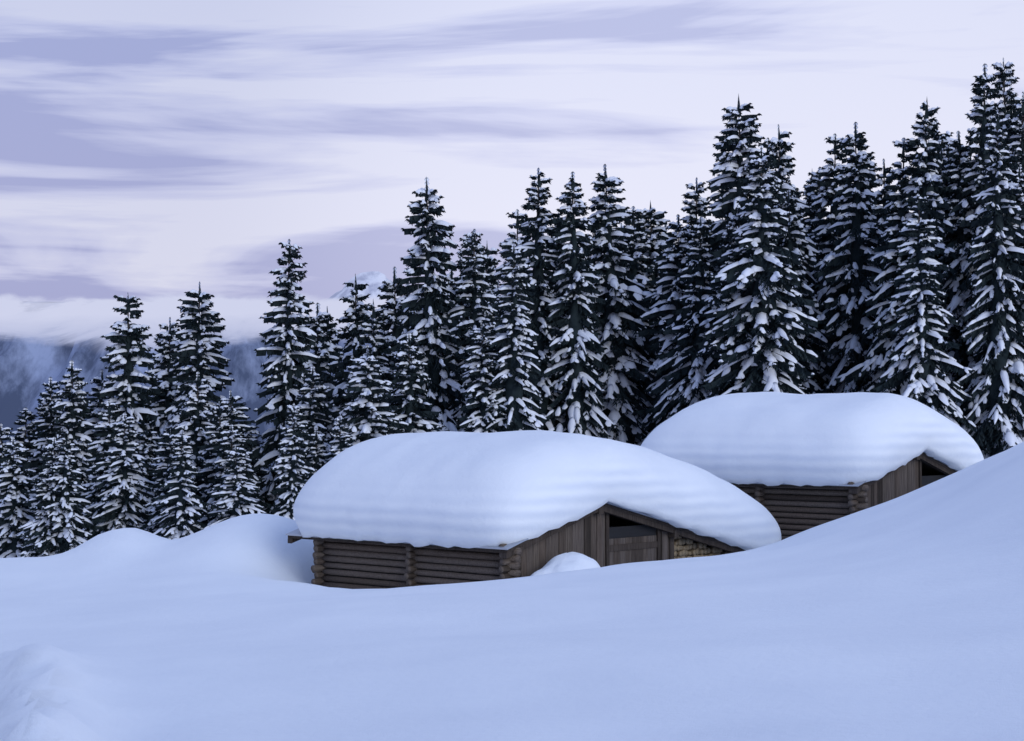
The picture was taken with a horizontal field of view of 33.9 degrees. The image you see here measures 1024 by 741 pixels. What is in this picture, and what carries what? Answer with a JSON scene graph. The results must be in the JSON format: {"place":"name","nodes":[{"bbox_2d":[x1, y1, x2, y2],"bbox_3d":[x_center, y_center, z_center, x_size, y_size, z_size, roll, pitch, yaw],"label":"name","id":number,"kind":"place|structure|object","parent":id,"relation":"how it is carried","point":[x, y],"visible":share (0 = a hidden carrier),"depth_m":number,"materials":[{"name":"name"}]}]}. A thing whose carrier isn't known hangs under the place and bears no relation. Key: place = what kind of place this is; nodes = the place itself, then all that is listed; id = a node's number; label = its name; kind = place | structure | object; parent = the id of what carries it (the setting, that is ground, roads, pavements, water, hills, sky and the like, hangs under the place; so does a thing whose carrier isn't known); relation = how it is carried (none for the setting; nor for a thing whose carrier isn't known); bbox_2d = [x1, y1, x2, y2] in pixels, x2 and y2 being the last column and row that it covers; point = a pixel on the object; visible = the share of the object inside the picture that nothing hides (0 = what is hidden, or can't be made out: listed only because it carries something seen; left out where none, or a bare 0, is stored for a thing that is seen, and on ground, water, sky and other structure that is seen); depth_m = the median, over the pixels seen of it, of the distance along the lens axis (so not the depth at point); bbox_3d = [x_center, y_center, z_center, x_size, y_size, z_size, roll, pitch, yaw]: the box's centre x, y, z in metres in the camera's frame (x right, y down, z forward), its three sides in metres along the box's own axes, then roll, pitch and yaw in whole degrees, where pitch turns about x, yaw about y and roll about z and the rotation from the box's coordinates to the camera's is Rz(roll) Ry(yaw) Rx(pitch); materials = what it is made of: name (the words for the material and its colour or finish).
{"place":"outdoors","nodes":[
{"label":"outdoors","id":0,"kind":"place"},
{"bbox_2d":[0,334,380,494],"bbox_3d":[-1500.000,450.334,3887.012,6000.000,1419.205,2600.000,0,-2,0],"label":"mountain slope","id":1,"kind":"structure","parent":0,"point":[29,367],"depth_m":4001.81,"materials":[{"name":"snow"}]},
{"bbox_2d":[0,294,398,349],"bbox_3d":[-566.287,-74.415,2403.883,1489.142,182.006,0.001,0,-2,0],"label":"cloud","id":2,"kind":"structure","parent":0,"point":[72,320],"depth_m":2404.03,"materials":[{"name":"white"}]},
{"bbox_2d":[328,271,399,298],"bbox_3d":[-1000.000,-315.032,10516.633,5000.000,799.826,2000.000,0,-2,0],"label":"mountain peak","id":3,"kind":"structure","parent":0,"point":[373,280],"depth_m":11269.04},
{"bbox_2d":[0,442,1023,740],"bbox_3d":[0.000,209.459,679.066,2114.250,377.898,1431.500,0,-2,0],"label":"snow ground","id":4,"kind":"structure","parent":0,"point":[900,618],"depth_m":16.56,"materials":[{"name":"snow"}]},
{"bbox_2d":[0,423,32,550],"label":"spruce tree","id":5,"kind":"object","parent":4,"relation":"on","point":[5,431],"visible":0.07,"depth_m":84.15,"materials":[{"name":"grey plant"}]},
{"bbox_2d":[0,437,39,557],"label":"spruce tree","id":6,"kind":"object","parent":4,"relation":"on","point":[14,513],"visible":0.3,"depth_m":72.75,"materials":[{"name":"grey plant"}]},
{"bbox_2d":[10,407,41,489],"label":"spruce tree","id":7,"kind":"object","parent":4,"relation":"on","point":[20,433],"visible":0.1,"depth_m":88.96,"materials":[{"name":"grey plant"}]},
{"bbox_2d":[18,469,63,556],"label":"spruce tree","id":8,"kind":"object","parent":4,"relation":"on","point":[30,540],"visible":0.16,"depth_m":70.87,"materials":[{"name":"grey plant"}]},
{"bbox_2d":[30,432,55,516],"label":"spruce tree","id":9,"kind":"object","parent":4,"relation":"on","point":[47,436],"visible":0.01,"depth_m":87.65,"materials":[{"name":"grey plant"}]},
{"bbox_2d":[29,398,62,457],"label":"spruce tree","id":10,"kind":"object","parent":4,"relation":"on","point":[42,414],"visible":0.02,"depth_m":92.41,"materials":[{"name":"grey plant"}]},
{"bbox_2d":[15,437,80,556],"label":"spruce tree","id":11,"kind":"object","parent":4,"relation":"on","point":[51,449],"visible":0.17,"depth_m":71.26,"materials":[{"name":"grey plant"}]},
{"bbox_2d":[21,377,79,494],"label":"spruce tree","id":12,"kind":"object","parent":4,"relation":"on","point":[46,405],"visible":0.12,"depth_m":87.73,"materials":[{"name":"grey plant"}]},
{"bbox_2d":[33,433,86,515],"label":"spruce tree","id":13,"kind":"object","parent":4,"relation":"on","point":[57,436],"visible":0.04,"depth_m":77.80,"materials":[{"name":"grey plant"}]},
{"bbox_2d":[28,439,105,556],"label":"spruce tree","id":14,"kind":"object","parent":4,"relation":"on","point":[70,534],"visible":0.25,"depth_m":70.92,"materials":[{"name":"grey plant"}]},
{"bbox_2d":[42,360,98,528],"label":"spruce tree","id":15,"kind":"object","parent":4,"relation":"on","point":[73,414],"visible":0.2,"depth_m":84.75,"materials":[{"name":"grey plant"}]},
{"bbox_2d":[79,450,105,529],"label":"spruce tree","id":16,"kind":"object","parent":4,"relation":"on","point":[84,495],"visible":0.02,"depth_m":79.91,"materials":[{"name":"grey plant"}]},
{"bbox_2d":[78,369,111,480],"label":"spruce tree","id":17,"kind":"object","parent":4,"relation":"on","point":[95,407],"visible":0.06,"depth_m":89.09,"materials":[{"name":"green plant"}]},
{"bbox_2d":[81,400,144,540],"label":"spruce tree","id":18,"kind":"object","parent":4,"relation":"on","point":[102,426],"visible":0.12,"depth_m":76.09,"materials":[{"name":"green plant"}]},
{"bbox_2d":[83,413,155,537],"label":"spruce tree","id":19,"kind":"object","parent":4,"relation":"on","point":[119,506],"visible":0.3,"depth_m":72.19,"materials":[{"name":"green plant"}]},
{"bbox_2d":[90,294,164,482],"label":"spruce tree","id":20,"kind":"object","parent":4,"relation":"on","point":[128,350],"visible":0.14,"depth_m":86.49,"materials":[{"name":"green plant"}]},
{"bbox_2d":[128,427,164,526],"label":"spruce tree","id":21,"kind":"object","parent":4,"relation":"on","point":[147,449],"visible":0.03,"depth_m":80.92,"materials":[{"name":"green plant"}]},
{"bbox_2d":[144,330,175,405],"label":"spruce tree","id":22,"kind":"object","parent":4,"relation":"on","point":[151,372],"visible":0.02,"depth_m":99.31,"materials":[{"name":"green plant"}]},
{"bbox_2d":[140,317,184,457],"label":"spruce tree","id":23,"kind":"object","parent":4,"relation":"on","point":[166,399],"visible":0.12,"depth_m":92.84,"materials":[{"name":"green plant"}]},
{"bbox_2d":[138,428,193,534],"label":"spruce tree","id":24,"kind":"object","parent":4,"relation":"on","point":[166,452],"visible":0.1,"depth_m":71.59,"materials":[{"name":"green plant"}]},
{"bbox_2d":[150,430,212,539],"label":"spruce tree","id":25,"kind":"object","parent":4,"relation":"on","point":[182,514],"visible":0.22,"depth_m":69.92,"materials":[{"name":"green plant"}]},
{"bbox_2d":[150,371,225,519],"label":"spruce tree","id":26,"kind":"object","parent":4,"relation":"on","point":[195,404],"visible":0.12,"depth_m":78.25,"materials":[{"name":"green plant"}]},
{"bbox_2d":[159,282,235,463],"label":"spruce tree","id":27,"kind":"object","parent":4,"relation":"on","point":[201,353],"visible":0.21,"depth_m":85.61,"materials":[{"name":"green plant"}]},
{"bbox_2d":[194,403,238,524],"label":"spruce tree","id":28,"kind":"object","parent":4,"relation":"on","point":[207,472],"visible":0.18,"depth_m":76.63,"materials":[{"name":"green plant"}]},
{"bbox_2d":[203,424,261,525],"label":"spruce tree","id":29,"kind":"object","parent":4,"relation":"on","point":[225,447],"visible":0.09,"depth_m":74.65,"materials":[{"name":"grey plant"}]},
{"bbox_2d":[201,444,268,529],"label":"spruce tree","id":30,"kind":"object","parent":4,"relation":"on","point":[233,486],"visible":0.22,"depth_m":69.96,"materials":[{"name":"grey plant"}]},
{"bbox_2d":[204,390,274,515],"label":"spruce tree","id":31,"kind":"object","parent":4,"relation":"on","point":[236,410],"visible":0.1,"depth_m":78.93,"materials":[{"name":"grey plant"}]},
{"bbox_2d":[242,420,271,476],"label":"spruce tree","id":32,"kind":"object","parent":4,"relation":"on","point":[262,472],"visible":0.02,"depth_m":90.64,"materials":[{"name":"grey plant"}]},
{"bbox_2d":[250,239,320,513],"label":"spruce tree","id":33,"kind":"object","parent":4,"relation":"on","point":[280,337],"visible":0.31,"depth_m":81.30,"materials":[{"name":"grey plant"}]},
{"bbox_2d":[269,403,316,519],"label":"spruce tree","id":34,"kind":"object","parent":4,"relation":"on","point":[292,467],"visible":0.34,"depth_m":70.50,"materials":[{"name":"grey plant"}]},
{"bbox_2d":[273,366,335,516],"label":"spruce tree","id":35,"kind":"object","parent":4,"relation":"on","point":[314,417],"visible":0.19,"depth_m":78.98,"materials":[{"name":"grey plant"}]},
{"bbox_2d":[297,428,327,489],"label":"spruce tree","id":36,"kind":"object","parent":4,"relation":"on","point":[318,440],"visible":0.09,"depth_m":72.03,"materials":[{"name":"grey plant"}]},
{"bbox_2d":[294,302,346,460],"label":"spruce tree","id":37,"kind":"object","parent":4,"relation":"on","point":[325,348],"visible":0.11,"depth_m":98.69,"materials":[{"name":"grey plant"}]},
{"bbox_2d":[313,307,344,435],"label":"spruce tree","id":38,"kind":"object","parent":4,"relation":"on","point":[331,332],"visible":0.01,"depth_m":105.44,"materials":[{"name":"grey plant"}]},
{"bbox_2d":[322,415,352,462],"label":"spruce tree","id":39,"kind":"object","parent":4,"relation":"on","point":[341,444],"visible":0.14,"depth_m":71.48,"materials":[{"name":"grey plant"}]},
{"bbox_2d":[325,274,376,461],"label":"spruce tree","id":40,"kind":"object","parent":4,"relation":"on","point":[355,316],"visible":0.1,"depth_m":90.72,"materials":[{"name":"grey plant"}]},
{"bbox_2d":[328,348,410,448],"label":"spruce tree","id":41,"kind":"object","parent":4,"relation":"on","point":[376,421],"visible":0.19,"depth_m":76.08,"materials":[{"name":"green plant"}]},
{"bbox_2d":[350,364,392,441],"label":"spruce tree","id":42,"kind":"object","parent":4,"relation":"on","point":[378,401],"depth_m":82.47,"materials":[{"name":"green plant"}]},
{"bbox_2d":[349,300,403,416],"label":"spruce tree","id":43,"kind":"object","parent":4,"relation":"on","point":[381,352],"visible":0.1,"depth_m":83.73,"materials":[{"name":"green plant"}]},
{"bbox_2d":[371,308,392,346],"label":"spruce tree","id":44,"kind":"object","parent":4,"relation":"on","point":[380,332],"visible":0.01,"depth_m":107.53,"materials":[{"name":"grey plant"}]},
{"bbox_2d":[375,267,407,379],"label":"spruce tree","id":45,"kind":"object","parent":4,"relation":"on","point":[389,288],"visible":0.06,"depth_m":99.75,"materials":[{"name":"green plant"}]},
{"bbox_2d":[398,284,413,335],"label":"spruce tree","id":46,"kind":"object","parent":4,"relation":"on","point":[407,294],"depth_m":102.19,"materials":[{"name":"green plant"}]},
{"bbox_2d":[392,307,422,405],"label":"spruce tree","id":47,"kind":"object","parent":4,"relation":"on","point":[409,328],"visible":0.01,"depth_m":94.72,"materials":[{"name":"green plant"}]},
{"bbox_2d":[384,333,445,432],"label":"spruce tree","id":48,"kind":"object","parent":4,"relation":"on","point":[407,381],"visible":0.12,"depth_m":78.36,"materials":[{"name":"green plant"}]},
{"bbox_2d":[379,177,477,431],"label":"spruce tree","id":49,"kind":"object","parent":4,"relation":"on","point":[434,291],"visible":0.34,"depth_m":81.87,"materials":[{"name":"green plant"}]},
{"bbox_2d":[438,270,468,379],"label":"spruce tree","id":50,"kind":"object","parent":4,"relation":"on","point":[448,278],"depth_m":91.78,"materials":[{"name":"green plant"}]},
{"bbox_2d":[442,229,500,431],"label":"spruce tree","id":51,"kind":"object","parent":4,"relation":"on","point":[474,285],"visible":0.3,"depth_m":82.02,"materials":[{"name":"green plant"}]},
{"bbox_2d":[449,231,506,361],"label":"spruce tree","id":52,"kind":"object","parent":4,"relation":"on","point":[463,268],"visible":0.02,"depth_m":91.78,"materials":[{"name":"green plant"}]},
{"bbox_2d":[457,320,508,432],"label":"spruce tree","id":53,"kind":"object","parent":4,"relation":"on","point":[481,388],"visible":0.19,"depth_m":77.61,"materials":[{"name":"green plant"}]},
{"bbox_2d":[480,244,501,289],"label":"spruce tree","id":54,"kind":"object","parent":4,"relation":"on","point":[494,261],"visible":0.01,"depth_m":131.51,"materials":[{"name":"grey plant"}]},
{"bbox_2d":[491,209,532,363],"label":"spruce tree","id":55,"kind":"object","parent":4,"relation":"on","point":[505,244],"visible":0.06,"depth_m":100.19,"materials":[{"name":"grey plant"}]},
{"bbox_2d":[478,243,549,431],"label":"spruce tree","id":56,"kind":"object","parent":4,"relation":"on","point":[512,345],"visible":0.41,"depth_m":77.58,"materials":[{"name":"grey plant"}]},
{"bbox_2d":[286,502,745,588],"bbox_3d":[0.672,4.125,35.202,6.112,3.092,8.900,-2,-3,42],"label":"hut","id":57,"kind":"object","parent":4,"relation":"on","point":[607,534],"visible":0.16,"depth_m":32.28,"materials":[{"name":"brown wood"}]},
{"bbox_2d":[501,168,567,430],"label":"spruce tree","id":58,"kind":"object","parent":4,"relation":"on","point":[536,228],"visible":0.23,"depth_m":85.45,"materials":[{"name":"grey plant"}]},
{"bbox_2d":[545,307,562,426],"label":"spruce tree","id":59,"kind":"object","parent":4,"relation":"on","point":[551,311],"depth_m":98.80,"materials":[{"name":"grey plant"}]},
{"bbox_2d":[543,213,567,391],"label":"spruce tree","id":60,"kind":"object","parent":4,"relation":"on","point":[556,254],"visible":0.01,"depth_m":102.05,"materials":[{"name":"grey plant"}]},
{"bbox_2d":[540,172,616,438],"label":"spruce tree","id":61,"kind":"object","parent":4,"relation":"on","point":[579,412],"visible":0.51,"depth_m":84.48,"materials":[{"name":"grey plant"}]},
{"bbox_2d":[581,219,602,398],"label":"spruce tree","id":62,"kind":"object","parent":4,"relation":"on","point":[591,254],"visible":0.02,"depth_m":101.08,"materials":[{"name":"grey plant"}]},
{"bbox_2d":[565,164,660,444],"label":"spruce tree","id":63,"kind":"object","parent":4,"relation":"on","point":[620,313],"visible":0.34,"depth_m":88.27,"materials":[{"name":"green plant"}]},
{"bbox_2d":[621,206,661,440],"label":"spruce tree","id":64,"kind":"object","parent":4,"relation":"on","point":[640,270],"visible":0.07,"depth_m":96.51,"materials":[{"name":"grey plant"}]},
{"bbox_2d":[634,200,670,405],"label":"spruce tree","id":65,"kind":"object","parent":4,"relation":"on","point":[656,219],"visible":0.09,"depth_m":98.09,"materials":[{"name":"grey plant"}]},
{"bbox_2d":[635,214,697,445],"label":"spruce tree","id":66,"kind":"object","parent":4,"relation":"on","point":[668,290],"visible":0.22,"depth_m":86.46,"materials":[{"name":"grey plant"}]},
{"bbox_2d":[650,177,714,431],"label":"spruce tree","id":67,"kind":"object","parent":4,"relation":"on","point":[693,209],"visible":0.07,"depth_m":89.74,"materials":[{"name":"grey plant"}]},
{"bbox_2d":[649,217,732,421],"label":"spruce tree","id":68,"kind":"object","parent":4,"relation":"on","point":[684,381],"visible":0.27,"depth_m":83.53,"materials":[{"name":"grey plant"}]},
{"bbox_2d":[705,241,732,387],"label":"spruce tree","id":69,"kind":"object","parent":4,"relation":"on","point":[715,269],"visible":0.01,"depth_m":85.33,"materials":[{"name":"green plant"}]},
{"bbox_2d":[708,174,734,232],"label":"spruce tree","id":70,"kind":"object","parent":4,"relation":"on","point":[718,216],"visible":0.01,"depth_m":95.21,"materials":[{"name":"green plant"}]},
{"bbox_2d":[696,205,790,397],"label":"spruce tree","id":71,"kind":"object","parent":4,"relation":"on","point":[727,345],"visible":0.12,"depth_m":79.63,"materials":[{"name":"green plant"}]},
{"bbox_2d":[693,93,807,392],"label":"spruce tree","id":72,"kind":"object","parent":4,"relation":"on","point":[729,165],"visible":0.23,"depth_m":83.90,"materials":[{"name":"green plant"}]},
{"bbox_2d":[700,144,821,394],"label":"spruce tree","id":73,"kind":"object","parent":4,"relation":"on","point":[762,270],"visible":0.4,"depth_m":78.47,"materials":[{"name":"green plant"}]},
{"bbox_2d":[756,138,777,173],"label":"spruce tree","id":74,"kind":"object","parent":4,"relation":"on","point":[765,144],"depth_m":114.77,"materials":[{"name":"grey plant"}]},
{"bbox_2d":[726,241,807,391],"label":"spruce tree","id":75,"kind":"object","parent":4,"relation":"on","point":[803,389],"visible":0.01,"depth_m":83.52,"materials":[{"name":"grey plant"}]},
{"bbox_2d":[783,174,806,226],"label":"spruce tree","id":76,"kind":"object","parent":4,"relation":"on","point":[788,181],"visible":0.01,"depth_m":107.08,"materials":[{"name":"grey plant"}]},
{"bbox_2d":[766,124,827,393],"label":"spruce tree","id":77,"kind":"object","parent":4,"relation":"on","point":[785,166],"visible":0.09,"depth_m":91.02,"materials":[{"name":"green plant"}]},
{"bbox_2d":[773,189,836,393],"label":"spruce tree","id":78,"kind":"object","parent":4,"relation":"on","point":[798,241],"visible":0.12,"depth_m":89.29,"materials":[{"name":"green plant"}]},
{"bbox_2d":[801,179,821,227],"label":"spruce tree","id":79,"kind":"object","parent":4,"relation":"on","point":[810,191],"visible":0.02,"depth_m":125.05,"materials":[{"name":"green plant"}]},
{"bbox_2d":[801,167,830,290],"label":"spruce tree","id":80,"kind":"object","parent":4,"relation":"on","point":[808,197],"visible":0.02,"depth_m":95.55,"materials":[{"name":"green plant"}]},
{"bbox_2d":[808,134,850,392],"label":"spruce tree","id":81,"kind":"object","parent":4,"relation":"on","point":[823,200],"visible":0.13,"depth_m":93.69,"materials":[{"name":"green plant"}]},
{"bbox_2d":[729,452,957,539],"bbox_3d":[7.098,3.383,40.206,6.115,3.092,5.600,-2,-3,42],"label":"hut","id":82,"kind":"object","parent":4,"relation":"on","point":[793,509],"visible":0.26,"depth_m":37.48,"materials":[{"name":"brown wood"}]},
{"bbox_2d":[813,122,888,393],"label":"spruce tree","id":83,"kind":"object","parent":4,"relation":"on","point":[850,265],"visible":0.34,"depth_m":88.43,"materials":[{"name":"green plant"}]},
{"bbox_2d":[846,150,879,226],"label":"spruce tree","id":84,"kind":"object","parent":4,"relation":"on","point":[871,224],"visible":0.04,"depth_m":99.89,"materials":[{"name":"green plant"}]},
{"bbox_2d":[834,138,921,394],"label":"spruce tree","id":85,"kind":"object","parent":4,"relation":"on","point":[876,355],"visible":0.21,"depth_m":84.84,"materials":[{"name":"green plant"}]},
{"bbox_2d":[871,159,897,329],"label":"spruce tree","id":86,"kind":"object","parent":4,"relation":"on","point":[879,182],"visible":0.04,"depth_m":98.00,"materials":[{"name":"green plant"}]},
{"bbox_2d":[874,100,959,420],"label":"spruce tree","id":87,"kind":"object","parent":4,"relation":"on","point":[925,163],"visible":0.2,"depth_m":84.17,"materials":[{"name":"green plant"}]},
{"bbox_2d":[873,192,979,436],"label":"spruce tree","id":88,"kind":"object","parent":4,"relation":"on","point":[931,384],"visible":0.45,"depth_m":78.13,"materials":[{"name":"green plant"}]},
{"bbox_2d":[907,119,956,211],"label":"spruce tree","id":89,"kind":"object","parent":4,"relation":"on","point":[944,138],"visible":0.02,"depth_m":95.37,"materials":[{"name":"green plant"}]},
{"bbox_2d":[935,145,971,210],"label":"spruce tree","id":90,"kind":"object","parent":4,"relation":"on","point":[949,149],"visible":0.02,"depth_m":87.60,"materials":[{"name":"green plant"}]},
{"bbox_2d":[938,151,973,263],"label":"spruce tree","id":91,"kind":"object","parent":4,"relation":"on","point":[949,167],"visible":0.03,"depth_m":86.46,"materials":[{"name":"green plant"}]},
{"bbox_2d":[933,131,979,426],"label":"spruce tree","id":92,"kind":"object","parent":4,"relation":"on","point":[956,303],"visible":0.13,"depth_m":84.10,"materials":[{"name":"green plant"}]},
{"bbox_2d":[935,64,1017,414],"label":"spruce tree","id":93,"kind":"object","parent":4,"relation":"on","point":[983,111],"visible":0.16,"depth_m":83.87,"materials":[{"name":"green plant"}]},
{"bbox_2d":[952,108,1023,458],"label":"spruce tree","id":94,"kind":"object","parent":4,"relation":"on","point":[995,328],"visible":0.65,"depth_m":78.47,"materials":[{"name":"green plant"}]},
{"bbox_2d":[959,165,1023,448],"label":"spruce tree","id":95,"kind":"object","parent":4,"relation":"on","point":[1018,365],"visible":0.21,"depth_m":79.32,"materials":[{"name":"green plant"}]},
{"bbox_2d":[989,58,1023,187],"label":"spruce tree","id":96,"kind":"object","parent":4,"relation":"on","point":[1009,96],"visible":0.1,"depth_m":89.40,"materials":[{"name":"green plant"}]},
{"bbox_2d":[1004,92,1023,178],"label":"spruce tree","id":97,"kind":"object","parent":4,"relation":"on","point":[1016,125],"visible":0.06,"depth_m":88.02,"materials":[{"name":"green plant"}]},
{"bbox_2d":[0,0,1023,301],"label":"sky","id":98,"kind":"structure","parent":0,"point":[149,148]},
{"bbox_2d":[293,430,780,549],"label":"roof snow","id":99,"kind":"structure","parent":0,"point":[447,489],"depth_m":32.05,"materials":[{"name":"snow"}]},
{"bbox_2d":[531,552,599,575],"bbox_3d":[1.013,3.696,30.329,1.098,0.786,1.863,-2,-3,42],"label":"snow mound","id":100,"kind":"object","parent":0,"point":[569,561],"depth_m":30.11,"materials":[{"name":"snow"}]},
{"bbox_2d":[641,392,983,485],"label":"roof snow","id":101,"kind":"structure","parent":0,"point":[780,438],"depth_m":37.88,"materials":[{"name":"snow"}]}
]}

